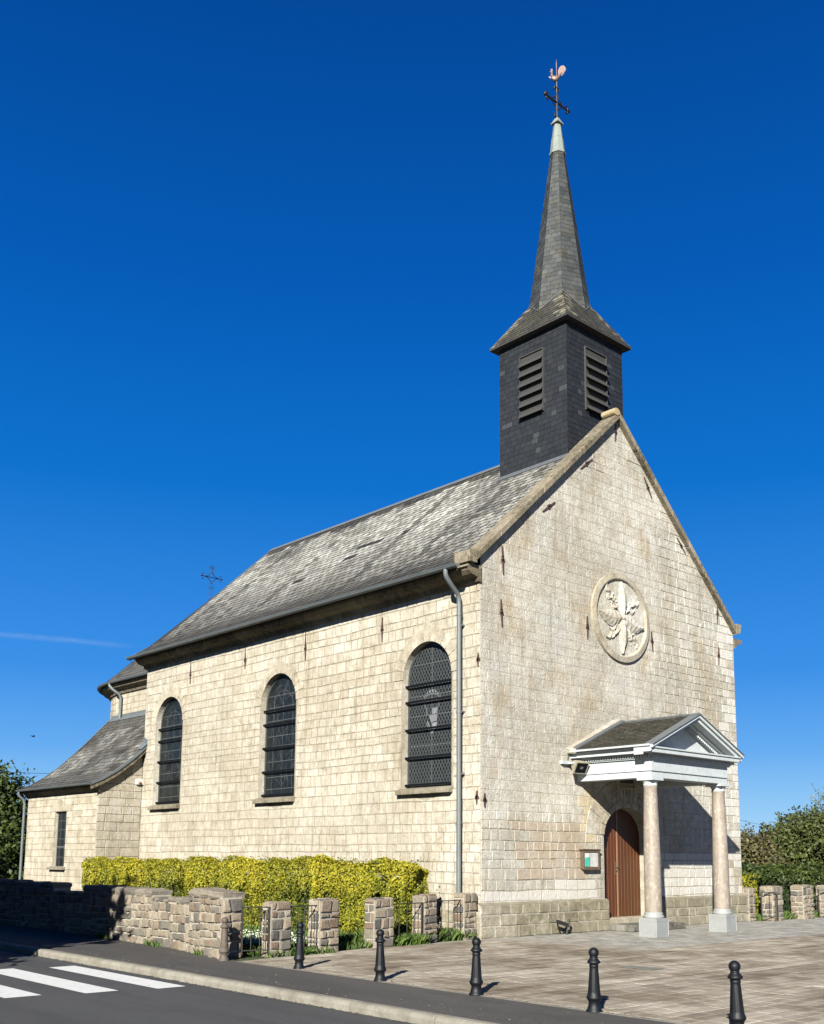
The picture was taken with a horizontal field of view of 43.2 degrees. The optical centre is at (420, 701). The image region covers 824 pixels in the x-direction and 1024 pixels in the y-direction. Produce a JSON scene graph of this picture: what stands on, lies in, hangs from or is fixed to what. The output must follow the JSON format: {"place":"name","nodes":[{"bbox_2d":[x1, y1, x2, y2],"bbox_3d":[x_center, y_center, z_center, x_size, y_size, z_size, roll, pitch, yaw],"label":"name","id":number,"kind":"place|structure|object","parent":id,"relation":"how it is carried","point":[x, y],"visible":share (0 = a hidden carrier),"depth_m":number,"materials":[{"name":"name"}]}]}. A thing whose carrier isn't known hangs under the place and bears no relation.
{"place":"outdoors","nodes":[
{"label":"outdoors","id":0,"kind":"place"},
{"bbox_2d":[0,949,413,1023],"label":"road","id":1,"kind":"structure","parent":0,"point":[130,1003],"depth_m":13.53,"materials":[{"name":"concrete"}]},
{"bbox_2d":[0,985,39,997],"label":"crossing stripe","id":2,"kind":"object","parent":1,"relation":"on","point":[7,992],"visible":1,"depth_m":14.59,"materials":[{"name":"paint"}]},
{"bbox_2d":[0,968,117,992],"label":"crossing stripe","id":3,"kind":"object","parent":1,"relation":"on","point":[55,981],"visible":1,"depth_m":15.99,"materials":[{"name":"paint"}]},
{"bbox_2d":[49,966,181,988],"bbox_3d":[-4.962,4.414,16.765,0.470,0.001,3.820,8,-11,-42],"label":"crossing stripe","id":4,"kind":"object","parent":1,"relation":"on","point":[122,978],"visible":1,"depth_m":16.58,"materials":[{"name":"paint"}]},
{"bbox_2d":[5,941,686,1023],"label":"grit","id":5,"kind":"object","parent":1,"relation":"on","point":[276,982],"visible":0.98,"depth_m":15.16,"materials":[{"name":"grey gravel"}]},
{"bbox_2d":[0,924,675,1023],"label":"pavement","id":6,"kind":"structure","parent":0,"point":[489,1009],"depth_m":14.98,"materials":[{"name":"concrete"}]},
{"bbox_2d":[0,878,245,958],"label":"rubble wall","id":7,"kind":"structure","parent":6,"relation":"on","point":[162,916],"depth_m":22.10,"materials":[{"name":"stone"}]},
{"bbox_2d":[218,917,228,960],"bbox_3d":[-3.437,4.151,18.254,0.200,0.750,0.200,7,-10,-42],"label":"bollard","id":8,"kind":"object","parent":6,"relation":"on","point":[224,948],"visible":1,"depth_m":18.20,"materials":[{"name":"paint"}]},
{"bbox_2d":[236,961,688,1023],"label":"paving edge","id":9,"kind":"object","parent":6,"relation":"on","point":[481,995],"visible":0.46,"depth_m":13.69,"materials":[{"name":"concrete"}]},
{"bbox_2d":[373,929,386,981],"bbox_3d":[-0.596,3.747,15.429,0.200,0.750,0.200,-1,-9,7],"label":"bollard","id":10,"kind":"object","parent":9,"relation":"on","point":[380,967],"visible":1,"depth_m":15.37,"materials":[{"name":"metal"}]},
{"bbox_2d":[469,937,483,995],"bbox_3d":[0.747,3.531,13.924,0.200,0.750,0.200,7,-12,-32],"label":"bollard","id":11,"kind":"object","parent":9,"relation":"on","point":[476,981],"visible":1,"depth_m":13.87,"materials":[{"name":"metal"}]},
{"bbox_2d":[586,947,602,1012],"bbox_3d":[2.078,3.323,12.473,0.200,0.750,0.200,-2,-8,17],"label":"bollard","id":12,"kind":"object","parent":9,"relation":"on","point":[594,997],"visible":1,"depth_m":12.42,"materials":[{"name":"metal"}]},
{"bbox_2d":[0,0,823,835],"label":"sky","id":13,"kind":"structure","parent":0,"point":[263,263],"materials":[{"name":"blue"}]},
{"bbox_2d":[93,909,819,960],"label":"lawn","id":14,"kind":"structure","parent":0,"point":[244,958],"depth_m":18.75,"materials":[{"name":"green plant"}]},
{"bbox_2d":[0,848,13,878],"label":"shrub","id":15,"kind":"object","parent":14,"relation":"on","point":[3,868],"visible":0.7,"depth_m":41.94,"materials":[{"name":"green plant"}]},
{"bbox_2d":[0,758,36,879],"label":"tree","id":16,"kind":"object","parent":14,"relation":"on","point":[11,813],"visible":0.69,"depth_m":46.13,"materials":[{"name":"green plant"}]},
{"bbox_2d":[81,856,188,896],"bbox_3d":[-8.587,5.637,31.848,1.383,1.838,6.088,8,-11,-42],"label":"hedge","id":17,"kind":"object","parent":14,"relation":"on","point":[106,870],"visible":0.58,"depth_m":31.24,"materials":[{"name":"yellow plant"}]},
{"bbox_2d":[243,930,306,943],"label":"daisies","id":18,"kind":"object","parent":14,"relation":"on","point":[261,936],"visible":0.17,"depth_m":21.50,"materials":[{"name":"white plant"}]},
{"bbox_2d":[261,901,290,957],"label":"stone pier","id":19,"kind":"structure","parent":14,"relation":"on","point":[280,924],"depth_m":19.06,"materials":[{"name":"beige stone"}]},
{"bbox_2d":[241,907,270,954],"bbox_3d":[-2.984,4.137,18.818,0.537,0.850,0.035,4,-9,-23],"label":"railing","id":20,"kind":"object","parent":19,"relation":"attached to","point":[265,949],"visible":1,"depth_m":18.84,"materials":[{"name":"metal"}]},
{"bbox_2d":[182,854,435,934],"bbox_3d":[-3.154,4.804,26.301,1.414,1.921,9.600,8,-11,-42],"label":"hedge","id":21,"kind":"object","parent":14,"relation":"on","point":[288,880],"visible":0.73,"depth_m":25.01,"materials":[{"name":"yellow plant"}]},
{"bbox_2d":[308,898,338,952],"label":"stone pier","id":22,"kind":"structure","parent":14,"relation":"on","point":[327,909],"depth_m":19.88,"materials":[{"name":"beige stone"}]},
{"bbox_2d":[290,905,316,948],"bbox_3d":[-2.180,4.250,19.531,0.035,0.850,0.753,-7,-11,42],"label":"railing","id":23,"kind":"object","parent":22,"relation":"attached to","point":[304,924],"visible":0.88,"depth_m":19.58,"materials":[{"name":"metal"}]},
{"bbox_2d":[364,897,393,947],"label":"stone pier","id":24,"kind":"structure","parent":14,"relation":"on","point":[379,913],"depth_m":21.11,"materials":[{"name":"beige stone"}]},
{"bbox_2d":[16,60,746,938],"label":"church","id":25,"kind":"structure","parent":14,"relation":"on","point":[444,680],"depth_m":28.58,"materials":[{"name":"stone"}]},
{"bbox_2d":[47,812,66,869],"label":"window","id":26,"kind":"structure","parent":25,"relation":"in","point":[61,820],"depth_m":36.82,"materials":[{"name":"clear glass"}]},
{"bbox_2d":[135,779,143,784],"bbox_3d":[-9.627,2.750,35.821,0.320,0.200,0.148,8,-11,-42],"label":"alarm box","id":27,"kind":"object","parent":25,"relation":"attached to","point":[139,781],"visible":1,"depth_m":35.76,"materials":[{"name":"white plastic"}]},
{"bbox_2d":[147,698,182,809],"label":"window","id":28,"kind":"structure","parent":25,"relation":"in","point":[170,741],"depth_m":35.05,"materials":[{"name":"black glass"}]},
{"bbox_2d":[252,674,295,803],"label":"window","id":29,"kind":"structure","parent":25,"relation":"in","point":[279,768],"depth_m":30.39,"materials":[{"name":"black glass"}]},
{"bbox_2d":[395,642,452,794],"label":"window","id":30,"kind":"structure","parent":25,"relation":"in","point":[429,687],"depth_m":25.73,"materials":[{"name":"black glass"}]},
{"bbox_2d":[560,753,589,773],"bbox_3d":[3.828,1.488,26.007,0.647,0.609,0.468,5,-10,-28],"label":"floodlight","id":31,"kind":"object","parent":25,"relation":"attached to","point":[579,767],"visible":0.88,"depth_m":25.93,"materials":[{"name":"white paint"}]},
{"bbox_2d":[579,849,600,869],"bbox_3d":[4.279,3.976,26.275,0.740,0.524,0.150,8,-11,-42],"label":"notice board","id":32,"kind":"object","parent":25,"relation":"attached to","point":[589,859],"visible":1,"depth_m":26.20,"materials":[{"name":"brown wood"}]},
{"bbox_2d":[604,809,640,916],"bbox_3d":[5.248,4.252,27.648,1.980,2.850,0.101,8,-11,-42],"label":"door","id":33,"kind":"structure","parent":25,"relation":"in","point":[621,836],"depth_m":27.80,"materials":[{"name":"brown wood"}]},
{"bbox_2d":[412,894,437,942],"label":"stone pier","id":34,"kind":"structure","parent":14,"relation":"on","point":[430,913],"depth_m":22.33,"materials":[{"name":"beige stone"}]},
{"bbox_2d":[394,902,423,938],"bbox_3d":[-0.281,4.622,21.795,0.035,0.810,1.058,-7,-11,40],"label":"railing","id":35,"kind":"object","parent":34,"relation":"attached to","point":[422,915],"visible":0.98,"depth_m":22.09,"materials":[{"name":"metal"}]},
{"bbox_2d":[437,900,461,935],"bbox_3d":[0.611,4.780,22.882,0.035,0.830,0.978,-7,-11,40],"label":"railing","id":36,"kind":"object","parent":34,"relation":"attached to","point":[448,915],"visible":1,"depth_m":22.92,"materials":[{"name":"metal"}]},
{"bbox_2d":[740,821,794,864],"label":"shrub","id":37,"kind":"object","parent":14,"relation":"on","point":[757,849],"visible":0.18,"depth_m":43.21,"materials":[{"name":"green plant"}]},
{"bbox_2d":[742,861,823,911],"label":"hedge","id":38,"kind":"object","parent":14,"relation":"on","point":[785,876],"visible":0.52,"depth_m":36.20,"materials":[{"name":"green plant"}]},
{"bbox_2d":[750,802,823,864],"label":"tree","id":39,"kind":"object","parent":14,"relation":"on","point":[799,840],"visible":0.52,"depth_m":48.91,"materials":[{"name":"green plant"}]},
{"bbox_2d":[804,782,823,812],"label":"tree","id":40,"kind":"object","parent":14,"relation":"on","point":[821,797],"visible":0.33,"depth_m":55.37,"materials":[{"name":"green plant"}]},
{"bbox_2d":[245,934,823,1023],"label":"paving","id":41,"kind":"structure","parent":0,"point":[782,981],"depth_m":16.49,"materials":[{"name":"beige stone"}]},
{"bbox_2d":[293,922,304,968],"bbox_3d":[-1.973,3.974,17.010,0.200,0.750,0.200,9,-12,-42],"label":"bollard","id":42,"kind":"object","parent":41,"relation":"on","point":[299,958],"visible":1,"depth_m":16.95,"materials":[{"name":"metal"}]},
{"bbox_2d":[620,965,662,969],"bbox_3d":[3.682,4.452,17.387,0.372,0.034,0.682,8,-11,-42],"label":"access cover","id":43,"kind":"object","parent":41,"relation":"in","point":[641,967],"visible":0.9,"depth_m":17.38,"materials":[{"name":"metal"}]},
{"bbox_2d":[727,960,746,1023],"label":"bollard","id":44,"kind":"object","parent":41,"relation":"on","point":[737,1015],"visible":1,"depth_m":10.91,"materials":[{"name":"metal"}]},
{"bbox_2d":[257,917,823,959],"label":"plaza","id":45,"kind":"structure","parent":0,"point":[693,935],"depth_m":24.69,"materials":[{"name":"grey stone"}]},
{"bbox_2d":[453,893,476,939],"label":"stone pier","id":46,"kind":"structure","parent":45,"relation":"on","point":[468,907],"depth_m":23.31,"materials":[{"name":"beige stone"}]},
{"bbox_2d":[556,919,570,934],"bbox_3d":[3.362,5.409,25.034,0.518,0.374,0.251,8,-11,-42],"label":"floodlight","id":47,"kind":"object","parent":45,"relation":"on","point":[563,923],"visible":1,"depth_m":25.02,"materials":[{"name":"paint"}]},
{"bbox_2d":[742,887,755,920],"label":"stone pier","id":48,"kind":"structure","parent":45,"relation":"on","point":[749,892],"depth_m":31.14,"materials":[{"name":"beige stone"}]},
{"bbox_2d":[742,872,760,914],"bbox_3d":[10.167,6.052,32.498,0.739,1.494,1.136,-5,-10,34],"label":"shrub","id":49,"kind":"object","parent":45,"relation":"on","point":[746,882],"visible":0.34,"depth_m":32.51,"materials":[{"name":"yellow plant"}]},
{"bbox_2d":[759,885,783,920],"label":"stone pier","id":50,"kind":"structure","parent":45,"relation":"on","point":[767,911],"depth_m":31.36,"materials":[{"name":"beige stone"}]},
{"bbox_2d":[760,892,778,919],"bbox_3d":[10.447,6.098,31.168,0.532,0.810,0.035,1,-9,-1],"label":"railing","id":51,"kind":"object","parent":50,"relation":"attached to","point":[777,912],"visible":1,"depth_m":31.16,"materials":[{"name":"metal"}]},
{"bbox_2d":[790,884,814,918],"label":"stone pier","id":52,"kind":"structure","parent":45,"relation":"on","point":[802,901],"depth_m":32.52,"materials":[{"name":"beige stone"}]},
{"bbox_2d":[816,885,823,916],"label":"stone pier","id":53,"kind":"structure","parent":45,"relation":"on","point":[820,888],"depth_m":33.54,"materials":[{"name":"beige stone"}]},
{"bbox_2d":[818,890,823,915],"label":"railing","id":54,"kind":"object","parent":45,"relation":"on","point":[818,904],"visible":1,"depth_m":33.22,"materials":[{"name":"metal"}]},
{"label":"ground","id":55,"kind":"structure","parent":0,"visible":0},
{"bbox_2d":[0,941,498,1023],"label":"kerb","id":56,"kind":"structure","parent":55,"relation":"on","point":[376,1010],"depth_m":14.54,"materials":[{"name":"concrete"}]}
]}

